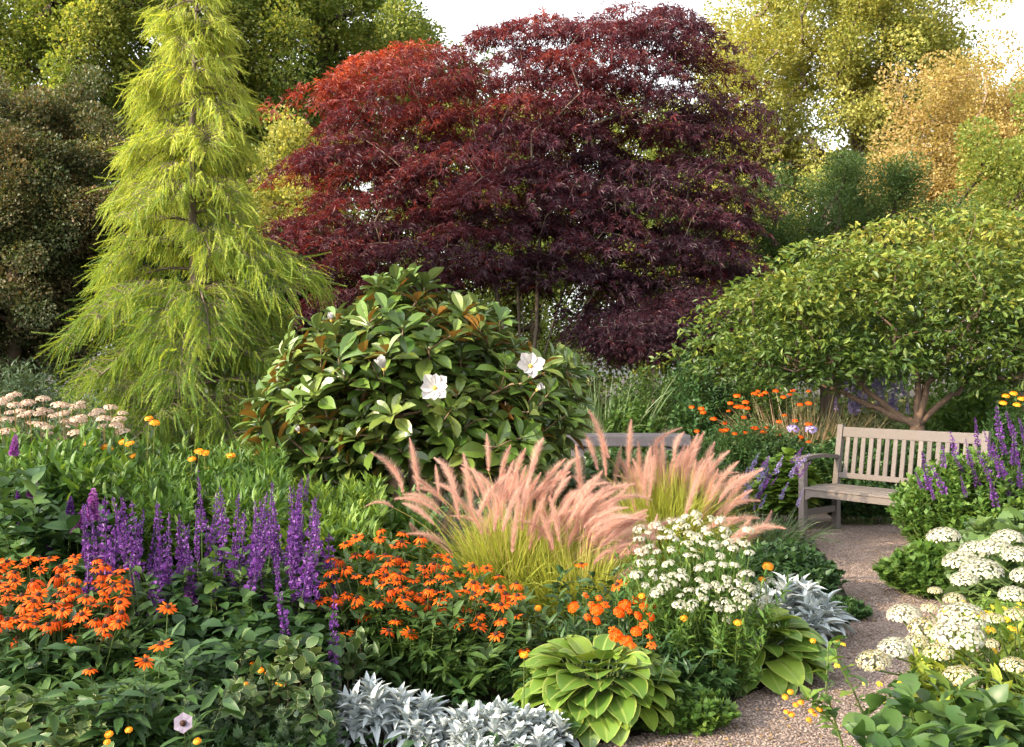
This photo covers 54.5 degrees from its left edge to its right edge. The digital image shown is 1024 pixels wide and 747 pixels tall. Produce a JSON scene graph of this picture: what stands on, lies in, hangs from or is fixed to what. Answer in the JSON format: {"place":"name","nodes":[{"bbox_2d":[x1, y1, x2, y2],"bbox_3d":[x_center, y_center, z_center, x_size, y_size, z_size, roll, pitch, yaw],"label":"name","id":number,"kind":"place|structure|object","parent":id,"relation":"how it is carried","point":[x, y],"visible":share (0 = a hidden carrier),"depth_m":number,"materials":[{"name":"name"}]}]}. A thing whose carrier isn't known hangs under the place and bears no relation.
{"place":"outdoors","nodes":[
{"label":"outdoors","id":0,"kind":"place"},
{"bbox_2d":[3,0,1023,375],"label":"sky","id":1,"kind":"structure","parent":0,"point":[460,17],"materials":[{"name":"white"}]},
{"bbox_2d":[35,376,1012,746],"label":"ground","id":2,"kind":"structure","parent":0,"point":[507,696],"depth_m":8.15,"materials":[{"name":"soil"}]},
{"bbox_2d":[0,356,74,437],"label":"perennial","id":3,"kind":"object","parent":2,"relation":"on","point":[32,393],"visible":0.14,"depth_m":10.92,"materials":[{"name":"grey plant"}]},
{"bbox_2d":[0,462,79,572],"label":"border perennial","id":4,"kind":"object","parent":2,"relation":"on","point":[56,498],"visible":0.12,"depth_m":5.35,"materials":[{"name":"green plant"}]},
{"bbox_2d":[0,684,115,746],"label":"variegated plant","id":5,"kind":"object","parent":2,"relation":"on","point":[13,722],"visible":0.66,"depth_m":3.39,"materials":[{"name":"green plant"}]},
{"bbox_2d":[0,434,141,605],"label":"buddleia","id":6,"kind":"object","parent":2,"relation":"on","point":[22,542],"visible":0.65,"depth_m":4.95,"materials":[{"name":"green plant"}]},
{"bbox_2d":[0,420,144,564],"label":"border phlox","id":7,"kind":"object","parent":2,"relation":"on","point":[82,472],"visible":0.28,"depth_m":5.74,"materials":[{"name":"green plant"}]},
{"bbox_2d":[0,554,172,696],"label":"coneflower","id":8,"kind":"object","parent":2,"relation":"on","point":[21,634],"visible":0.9,"depth_m":4.03,"materials":[{"name":"orange plant"}]},
{"bbox_2d":[0,63,176,399],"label":"broadleaf tree","id":9,"kind":"object","parent":2,"relation":"on","point":[48,211],"visible":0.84,"depth_m":16.07,"materials":[{"name":"green plant"}]},
{"bbox_2d":[0,592,184,746],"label":"leafy plant","id":10,"kind":"object","parent":2,"relation":"on","point":[123,672],"visible":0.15,"depth_m":3.90,"materials":[{"name":"green plant"}]},
{"bbox_2d":[46,393,143,478],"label":"perennial","id":11,"kind":"object","parent":2,"relation":"on","point":[85,413],"depth_m":9.37,"materials":[{"name":"grey plant"}]},
{"bbox_2d":[0,391,193,496],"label":"sedum","id":12,"kind":"object","parent":2,"relation":"on","point":[72,433],"visible":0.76,"depth_m":6.90,"materials":[{"name":"grey plant"}]},
{"bbox_2d":[6,601,245,746],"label":"coneflower","id":13,"kind":"object","parent":2,"relation":"on","point":[126,706],"visible":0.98,"depth_m":3.41,"materials":[{"name":"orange plant"}]},
{"bbox_2d":[0,0,269,396],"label":"broadleaf tree","id":14,"kind":"object","parent":2,"relation":"on","point":[61,39],"visible":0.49,"depth_m":25.75,"materials":[{"name":"green plant"}]},
{"bbox_2d":[83,416,241,555],"bbox_3d":[-2.473,0.864,6.419,1.534,1.179,0.661,0,0,16],"label":"marigold","id":15,"kind":"object","parent":2,"relation":"on","point":[198,451],"visible":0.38,"depth_m":6.45,"materials":[{"name":"yellow plant"}]},
{"bbox_2d":[55,84,275,387],"bbox_3d":[-11.516,-4.364,32.183,10.595,11.628,7.152,0,0,12],"label":"broadleaf tree","id":16,"kind":"object","parent":2,"relation":"on","point":[203,196],"depth_m":30.70,"materials":[{"name":"green plant"}]},
{"bbox_2d":[174,712,191,746],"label":"pale flower","id":17,"kind":"object","parent":2,"relation":"on","point":[183,722],"visible":1,"depth_m":3.27,"materials":[{"name":"plant"}]},
{"bbox_2d":[41,198,337,433],"bbox_3d":[-6.015,-0.907,17.999,5.792,4.714,3.855,0,0,0],"label":"shrub","id":18,"kind":"object","parent":2,"relation":"on","point":[84,284],"visible":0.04,"depth_m":17.03,"materials":[{"name":"green plant"}]},
{"bbox_2d":[31,0,356,474],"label":"weeping conifer","id":19,"kind":"object","parent":2,"relation":"on","point":[154,344],"visible":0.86,"depth_m":12.44,"materials":[{"name":"green plant"}]},
{"bbox_2d":[40,478,357,710],"bbox_3d":[-1.368,0.977,4.615,1.733,0.999,1.314,0,0,0],"label":"purple agastache","id":20,"kind":"object","parent":2,"relation":"on","point":[301,565],"visible":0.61,"depth_m":4.57,"materials":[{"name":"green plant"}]},
{"bbox_2d":[119,433,295,613],"bbox_3d":[-1.871,0.923,6.072,1.144,1.059,1.908,0,0,-16],"label":"border perennial","id":21,"kind":"object","parent":2,"relation":"on","point":[165,488],"visible":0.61,"depth_m":5.67,"materials":[{"name":"green plant"}]},
{"bbox_2d":[103,661,346,746],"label":"groundcover","id":22,"kind":"object","parent":2,"relation":"on","point":[284,725],"visible":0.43,"depth_m":3.63,"materials":[{"name":"green plant"}]},
{"bbox_2d":[136,689,340,746],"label":"groundcover","id":23,"kind":"object","parent":2,"relation":"on","point":[224,737],"visible":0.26,"depth_m":3.57,"materials":[{"name":"green plant"}]},
{"bbox_2d":[163,471,318,519],"bbox_3d":[-1.544,1.011,5.896,1.081,0.883,0.418,0,0,0],"label":"salvia","id":24,"kind":"object","parent":2,"relation":"on","point":[305,494],"visible":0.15,"depth_m":5.89,"materials":[{"name":"purple plant"}]},
{"bbox_2d":[142,546,341,704],"bbox_3d":[-1.207,1.165,4.473,0.853,0.577,1.500,0,0,-12],"label":"leafy plant","id":25,"kind":"object","parent":2,"relation":"on","point":[265,627],"visible":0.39,"depth_m":4.19,"materials":[{"name":"green plant"}]},
{"bbox_2d":[219,628,332,743],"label":"variegated plant","id":26,"kind":"object","parent":2,"relation":"on","point":[288,657],"visible":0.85,"depth_m":3.72,"materials":[{"name":"green plant"}]},
{"bbox_2d":[163,0,450,286],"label":"broadleaf tree","id":27,"kind":"object","parent":2,"relation":"on","point":[285,25],"visible":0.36,"depth_m":28.68,"materials":[{"name":"green plant"}]},
{"bbox_2d":[196,105,419,330],"bbox_3d":[-4.716,-2.366,23.088,5.075,7.633,3.758,0,0,-16],"label":"broadleaf tree","id":28,"kind":"object","parent":2,"relation":"on","point":[284,143],"visible":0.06,"depth_m":22.53,"materials":[{"name":"yellow plant"}]},
{"bbox_2d":[256,471,393,613],"bbox_3d":[-1.156,1.026,5.861,0.961,0.854,1.345,0,0,-9],"label":"border perennial","id":29,"kind":"object","parent":2,"relation":"on","point":[344,516],"visible":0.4,"depth_m":5.69,"materials":[{"name":"green plant"}]},
{"bbox_2d":[330,626,375,693],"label":"variegated plant","id":30,"kind":"object","parent":2,"relation":"on","point":[348,671],"visible":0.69,"depth_m":4.19,"materials":[{"name":"green plant"}]},
{"bbox_2d":[335,671,452,746],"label":"silver plant","id":31,"kind":"object","parent":2,"relation":"on","point":[378,708],"visible":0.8,"depth_m":3.80,"materials":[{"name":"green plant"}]},
{"bbox_2d":[350,484,444,588],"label":"border perennial","id":32,"kind":"object","parent":2,"relation":"on","point":[397,521],"visible":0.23,"depth_m":6.09,"materials":[{"name":"green plant"}]},
{"bbox_2d":[267,528,560,705],"bbox_3d":[-0.423,1.124,4.601,1.382,0.658,1.103,0,0,30],"label":"coneflower","id":33,"kind":"object","parent":2,"relation":"on","point":[422,629],"visible":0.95,"depth_m":4.44,"materials":[{"name":"orange plant"}]},
{"bbox_2d":[233,262,597,542],"bbox_3d":[-0.725,0.311,7.491,2.756,2.312,1.839,0,0,0],"label":"magnolia","id":34,"kind":"object","parent":2,"relation":"on","point":[342,358],"visible":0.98,"depth_m":7.21,"materials":[{"name":"green plant"}]},
{"bbox_2d":[312,3,590,231],"bbox_3d":[-2.008,-6.540,35.927,9.504,15.980,6.382,0,0,-28],"label":"broadleaf tree","id":35,"kind":"object","parent":2,"relation":"on","point":[445,70],"visible":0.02,"depth_m":34.89,"materials":[{"name":"green plant"}]},
{"bbox_2d":[413,695,578,746],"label":"silver plant","id":36,"kind":"object","parent":2,"relation":"on","point":[502,719],"visible":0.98,"depth_m":3.75,"materials":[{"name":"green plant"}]},
{"bbox_2d":[170,479,843,746],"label":"ground cover","id":37,"kind":"object","parent":2,"relation":"on","point":[409,743],"visible":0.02,"depth_m":5.29,"materials":[{"name":"green plant"}]},
{"bbox_2d":[449,648,564,707],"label":"coneflower","id":38,"kind":"object","parent":2,"relation":"on","point":[456,683],"visible":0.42,"depth_m":4.18,"materials":[{"name":"green plant"}]},
{"bbox_2d":[1,392,1014,489],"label":"undergrowth","id":39,"kind":"object","parent":2,"relation":"on","point":[901,406],"visible":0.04,"depth_m":21.35,"materials":[{"name":"green plant"}]},
{"bbox_2d":[3,126,1016,400],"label":"woods","id":40,"kind":"object","parent":2,"relation":"on","point":[605,388],"visible":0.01,"depth_m":49.19,"materials":[{"name":"green plant"}]},
{"bbox_2d":[228,0,793,404],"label":"japanese maple","id":41,"kind":"object","parent":2,"relation":"on","point":[600,214],"visible":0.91,"depth_m":16.20,"materials":[{"name":"red plant"}]},
{"bbox_2d":[365,434,669,645],"label":"fountain grass","id":42,"kind":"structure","parent":2,"relation":"on","point":[505,550],"depth_m":5.58,"materials":[{"name":"plant"}]},
{"bbox_2d":[505,457,607,543],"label":"leafy shrub","id":43,"kind":"object","parent":2,"relation":"on","point":[572,483],"visible":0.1,"depth_m":8.37,"materials":[{"name":"green plant"}]},
{"bbox_2d":[466,489,659,648],"label":"fountain grass","id":44,"kind":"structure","parent":2,"relation":"on","point":[600,526],"depth_m":5.36,"materials":[{"name":"plant"}]},
{"bbox_2d":[535,341,610,427],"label":"leafy shrub","id":45,"kind":"object","parent":2,"relation":"on","point":[591,389],"visible":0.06,"depth_m":13.94,"materials":[{"name":"green plant"}]},
{"bbox_2d":[353,91,793,396],"bbox_3d":[1.297,-3.111,26.086,11.975,9.122,6.259,0,0,0],"label":"broadleaf tree","id":46,"kind":"object","parent":2,"relation":"on","point":[530,308],"visible":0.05,"depth_m":25.38,"materials":[{"name":"green plant"}]},
{"bbox_2d":[542,562,652,634],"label":"coneflower","id":47,"kind":"object","parent":2,"relation":"on","point":[566,596],"visible":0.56,"depth_m":5.03,"materials":[{"name":"orange plant"}]},
{"bbox_2d":[510,634,686,746],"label":"hosta","id":48,"kind":"object","parent":2,"relation":"on","point":[607,716],"visible":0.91,"depth_m":3.92,"materials":[{"name":"green plant"}]},
{"bbox_2d":[535,366,709,465],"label":"ornamental grass","id":49,"kind":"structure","parent":2,"relation":"on","point":[568,450],"depth_m":11.86,"materials":[{"name":"green plant"}]},
{"bbox_2d":[528,593,720,698],"bbox_3d":[0.517,1.232,4.297,0.755,0.442,0.897,0,0,-16],"label":"orange geum","id":50,"kind":"object","parent":2,"relation":"on","point":[627,637],"visible":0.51,"depth_m":4.34,"materials":[{"name":"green plant"}]},
{"bbox_2d":[588,399,663,466],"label":"leafy shrub","id":51,"kind":"object","parent":2,"relation":"on","point":[645,425],"visible":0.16,"depth_m":11.52,"materials":[{"name":"green plant"}]},
{"bbox_2d":[566,433,690,466],"bbox_3d":[1.198,1.048,10.600,1.350,0.805,0.420,0,0,0],"label":"stone bench","id":52,"kind":"object","parent":2,"relation":"on","point":[619,439],"visible":0.31,"depth_m":10.39,"materials":[{"name":"grey stone"}]},
{"bbox_2d":[597,366,683,430],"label":"leafy shrub","id":53,"kind":"object","parent":2,"relation":"on","point":[640,391],"visible":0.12,"depth_m":12.48,"materials":[{"name":"green plant"}]},
{"bbox_2d":[557,444,737,520],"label":"leafy shrub","id":54,"kind":"object","parent":2,"relation":"on","point":[610,468],"visible":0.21,"depth_m":9.59,"materials":[{"name":"green plant"}]},
{"bbox_2d":[552,284,750,400],"bbox_3d":[2.256,0.030,15.510,3.298,2.843,2.979,0,0,0],"label":"maple","id":55,"kind":"object","parent":2,"relation":"on","point":[664,335],"visible":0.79,"depth_m":15.12,"materials":[{"name":"purple plant"}]},
{"bbox_2d":[609,574,744,698],"bbox_3d":[0.784,1.212,4.627,0.723,0.482,0.857,0,0,0],"label":"leafy plant","id":56,"kind":"object","parent":2,"relation":"on","point":[723,682],"visible":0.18,"depth_m":4.29,"materials":[{"name":"green plant"}]},
{"bbox_2d":[569,409,785,574],"label":"fountain grass","id":57,"kind":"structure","parent":2,"relation":"on","point":[665,503],"depth_m":7.19,"materials":[{"name":"plant"}]},
{"bbox_2d":[631,683,741,737],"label":"groundcover","id":58,"kind":"object","parent":2,"relation":"on","point":[708,710],"visible":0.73,"depth_m":3.97,"materials":[{"name":"green plant"}]},
{"bbox_2d":[661,395,722,474],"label":"leafy shrub","id":59,"kind":"object","parent":2,"relation":"on","point":[686,419],"visible":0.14,"depth_m":11.10,"materials":[{"name":"green plant"}]},
{"bbox_2d":[646,347,738,436],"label":"leafy shrub","id":60,"kind":"object","parent":2,"relation":"on","point":[694,388],"visible":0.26,"depth_m":14.01,"materials":[{"name":"green plant"}]},
{"bbox_2d":[611,510,793,699],"bbox_3d":[0.905,1.064,4.648,0.944,0.777,0.857,0,0,0],"label":"candytuft","id":61,"kind":"object","parent":2,"relation":"on","point":[700,597],"visible":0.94,"depth_m":4.50,"materials":[{"name":"white plant"}]},
{"bbox_2d":[685,389,812,512],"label":"butterfly weed","id":62,"kind":"object","parent":2,"relation":"on","point":[740,441],"visible":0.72,"depth_m":10.44,"materials":[{"name":"green plant"}]},
{"bbox_2d":[708,365,800,442],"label":"leafy shrub","id":63,"kind":"object","parent":2,"relation":"on","point":[747,396],"visible":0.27,"depth_m":13.93,"materials":[{"name":"green plant"}]},
{"bbox_2d":[637,163,874,401],"bbox_3d":[6.451,-1.928,24.984,7.117,6.756,4.524,0,0,0],"label":"shrub","id":64,"kind":"object","parent":2,"relation":"on","point":[760,213],"visible":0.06,"depth_m":24.57,"materials":[{"name":"green plant"}]},
{"bbox_2d":[709,447,844,550],"bbox_3d":[2.116,1.028,8.335,1.407,0.860,1.272,0,0,0],"label":"catmint","id":65,"kind":"object","parent":2,"relation":"on","point":[778,523],"visible":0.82,"depth_m":8.26,"materials":[{"name":"purple plant"}]},
{"bbox_2d":[740,425,821,513],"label":"leafy shrub","id":66,"kind":"object","parent":2,"relation":"on","point":[791,444],"visible":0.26,"depth_m":10.24,"materials":[{"name":"green plant"}]},
{"bbox_2d":[736,603,833,696],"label":"hosta","id":67,"kind":"object","parent":2,"relation":"on","point":[782,675],"visible":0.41,"depth_m":4.53,"materials":[{"name":"green plant"}]},
{"bbox_2d":[745,447,826,528],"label":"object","id":68,"kind":"object","parent":2,"relation":"on","point":[786,504],"visible":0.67,"depth_m":9.20,"materials":[{"name":"green plant"}]},
{"bbox_2d":[731,537,848,598],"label":"leafy shrub","id":69,"kind":"object","parent":2,"relation":"on","point":[791,556],"visible":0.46,"depth_m":6.11,"materials":[{"name":"green plant"}]},
{"bbox_2d":[751,572,858,646],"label":"silver plant","id":70,"kind":"object","parent":2,"relation":"on","point":[821,615],"visible":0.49,"depth_m":5.31,"materials":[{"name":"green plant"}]},
{"bbox_2d":[715,385,901,450],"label":"dry grass","id":71,"kind":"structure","parent":2,"relation":"on","point":[802,424],"depth_m":12.26,"materials":[{"name":"plant"}]},
{"bbox_2d":[723,116,912,400],"bbox_3d":[15.332,-4.376,40.163,17.037,11.652,6.265,0,0,9],"label":"broadleaf tree","id":72,"kind":"object","parent":2,"relation":"on","point":[863,393],"visible":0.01,"depth_m":39.54,"materials":[{"name":"green plant"}]},
{"bbox_2d":[676,147,981,428],"bbox_3d":[6.438,-1.561,19.857,6.489,6.022,3.872,0,0,0],"label":"shrub","id":73,"kind":"object","parent":2,"relation":"on","point":[897,182],"visible":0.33,"depth_m":19.62,"materials":[{"name":"green plant"}]},
{"bbox_2d":[637,203,1023,446],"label":"dogwood tree","id":74,"kind":"object","parent":2,"relation":"on","point":[984,293],"visible":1,"depth_m":11.38,"materials":[{"name":"green plant"}]},
{"bbox_2d":[648,0,1012,259],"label":"broadleaf tree","id":75,"kind":"object","parent":2,"relation":"on","point":[901,35],"visible":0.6,"depth_m":32.52,"materials":[{"name":"green plant"}]},
{"bbox_2d":[829,593,874,620],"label":"leafy plant","id":76,"kind":"object","parent":2,"relation":"on","point":[858,609],"visible":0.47,"depth_m":5.81,"materials":[{"name":"green plant"}]},
{"bbox_2d":[793,432,960,515],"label":"leafy shrub","id":77,"kind":"object","parent":2,"relation":"on","point":[826,466],"visible":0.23,"depth_m":10.00,"materials":[{"name":"green plant"}]},
{"bbox_2d":[808,365,966,444],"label":"lavender plant","id":78,"kind":"object","parent":2,"relation":"on","point":[878,392],"visible":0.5,"depth_m":12.79,"materials":[{"name":"purple plant"}]},
{"bbox_2d":[841,668,1023,746],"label":"leafy plant","id":79,"kind":"object","parent":2,"relation":"on","point":[963,726],"visible":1,"depth_m":2.31,"materials":[{"name":"green plant"}]},
{"bbox_2d":[855,526,1023,699],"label":"white yarrow","id":80,"kind":"object","parent":2,"relation":"on","point":[962,623],"visible":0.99,"depth_m":2.73,"materials":[{"name":"white plant"}]},
{"bbox_2d":[857,28,1023,409],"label":"broadleaf tree","id":81,"kind":"object","parent":2,"relation":"on","point":[944,159],"visible":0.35,"depth_m":26.44,"materials":[{"name":"beige plant"}]},
{"bbox_2d":[885,406,1023,546],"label":"salvia","id":82,"kind":"object","parent":2,"relation":"on","point":[956,492],"visible":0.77,"depth_m":7.06,"materials":[{"name":"green plant"}]},
{"bbox_2d":[895,597,1023,740],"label":"yellow green plant","id":83,"kind":"object","parent":2,"relation":"on","point":[919,660],"visible":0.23,"depth_m":2.74,"materials":[{"name":"green plant"}]},
{"bbox_2d":[936,605,1019,697],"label":"yellow flowers","id":84,"kind":"object","parent":83,"relation":"attached to","point":[992,628],"visible":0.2,"depth_m":2.79,"materials":[{"name":"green plant"}]},
{"bbox_2d":[897,371,1023,454],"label":"leafy shrub","id":85,"kind":"object","parent":2,"relation":"on","point":[950,416],"visible":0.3,"depth_m":13.31,"materials":[{"name":"green plant"}]},
{"bbox_2d":[900,79,1023,416],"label":"broadleaf tree","id":86,"kind":"object","parent":2,"relation":"on","point":[984,152],"visible":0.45,"depth_m":20.87,"materials":[{"name":"green plant"}]},
{"bbox_2d":[942,506,1023,613],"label":"leafy plant","id":87,"kind":"object","parent":2,"relation":"on","point":[980,528],"visible":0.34,"depth_m":5.93,"materials":[{"name":"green plant"}]},
{"bbox_2d":[955,588,1023,650],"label":"leafy plant","id":88,"kind":"object","parent":2,"relation":"on","point":[985,606],"visible":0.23,"depth_m":5.19,"materials":[{"name":"green plant"}]},
{"bbox_2d":[972,391,1023,472],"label":"flowering plant","id":89,"kind":"object","parent":2,"relation":"on","point":[1007,440],"visible":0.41,"depth_m":11.05,"materials":[{"name":"green plant"}]},
{"bbox_2d":[520,562,773,708],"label":"yellow buttons","id":90,"kind":"object","parent":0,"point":[641,596],"visible":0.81,"depth_m":4.35,"materials":[{"name":"orange plant"}]},
{"bbox_2d":[596,513,1017,746],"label":"gravel path","id":91,"kind":"structure","parent":0,"point":[822,517],"depth_m":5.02,"materials":[{"name":"beige gravel"}]},
{"bbox_2d":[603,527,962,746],"bbox_3d":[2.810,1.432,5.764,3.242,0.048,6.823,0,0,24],"label":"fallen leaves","id":92,"kind":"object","parent":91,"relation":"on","point":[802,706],"visible":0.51,"depth_m":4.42,"materials":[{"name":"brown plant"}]},
{"bbox_2d":[794,424,991,533],"bbox_3d":[3.243,0.956,8.544,0.683,0.965,1.462,0,0,-38],"label":"garden bench","id":93,"kind":"object","parent":91,"relation":"on","point":[836,491],"visible":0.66,"depth_m":8.85,"materials":[{"name":"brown wood"}]},
{"bbox_2d":[871,538,958,600],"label":"leafy plant","id":94,"kind":"object","parent":91,"relation":"on","point":[915,568],"visible":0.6,"depth_m":6.33,"materials":[{"name":"green plant"}]},
{"bbox_2d":[782,635,919,746],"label":"slender weed","id":95,"kind":"object","parent":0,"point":[825,698],"visible":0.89,"depth_m":2.50,"materials":[{"name":"green plant"}]},
{"bbox_2d":[817,479,902,524],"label":"shrub","id":96,"kind":"object","parent":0,"point":[857,511],"visible":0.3,"depth_m":9.42,"materials":[{"name":"green plant"}]}
]}

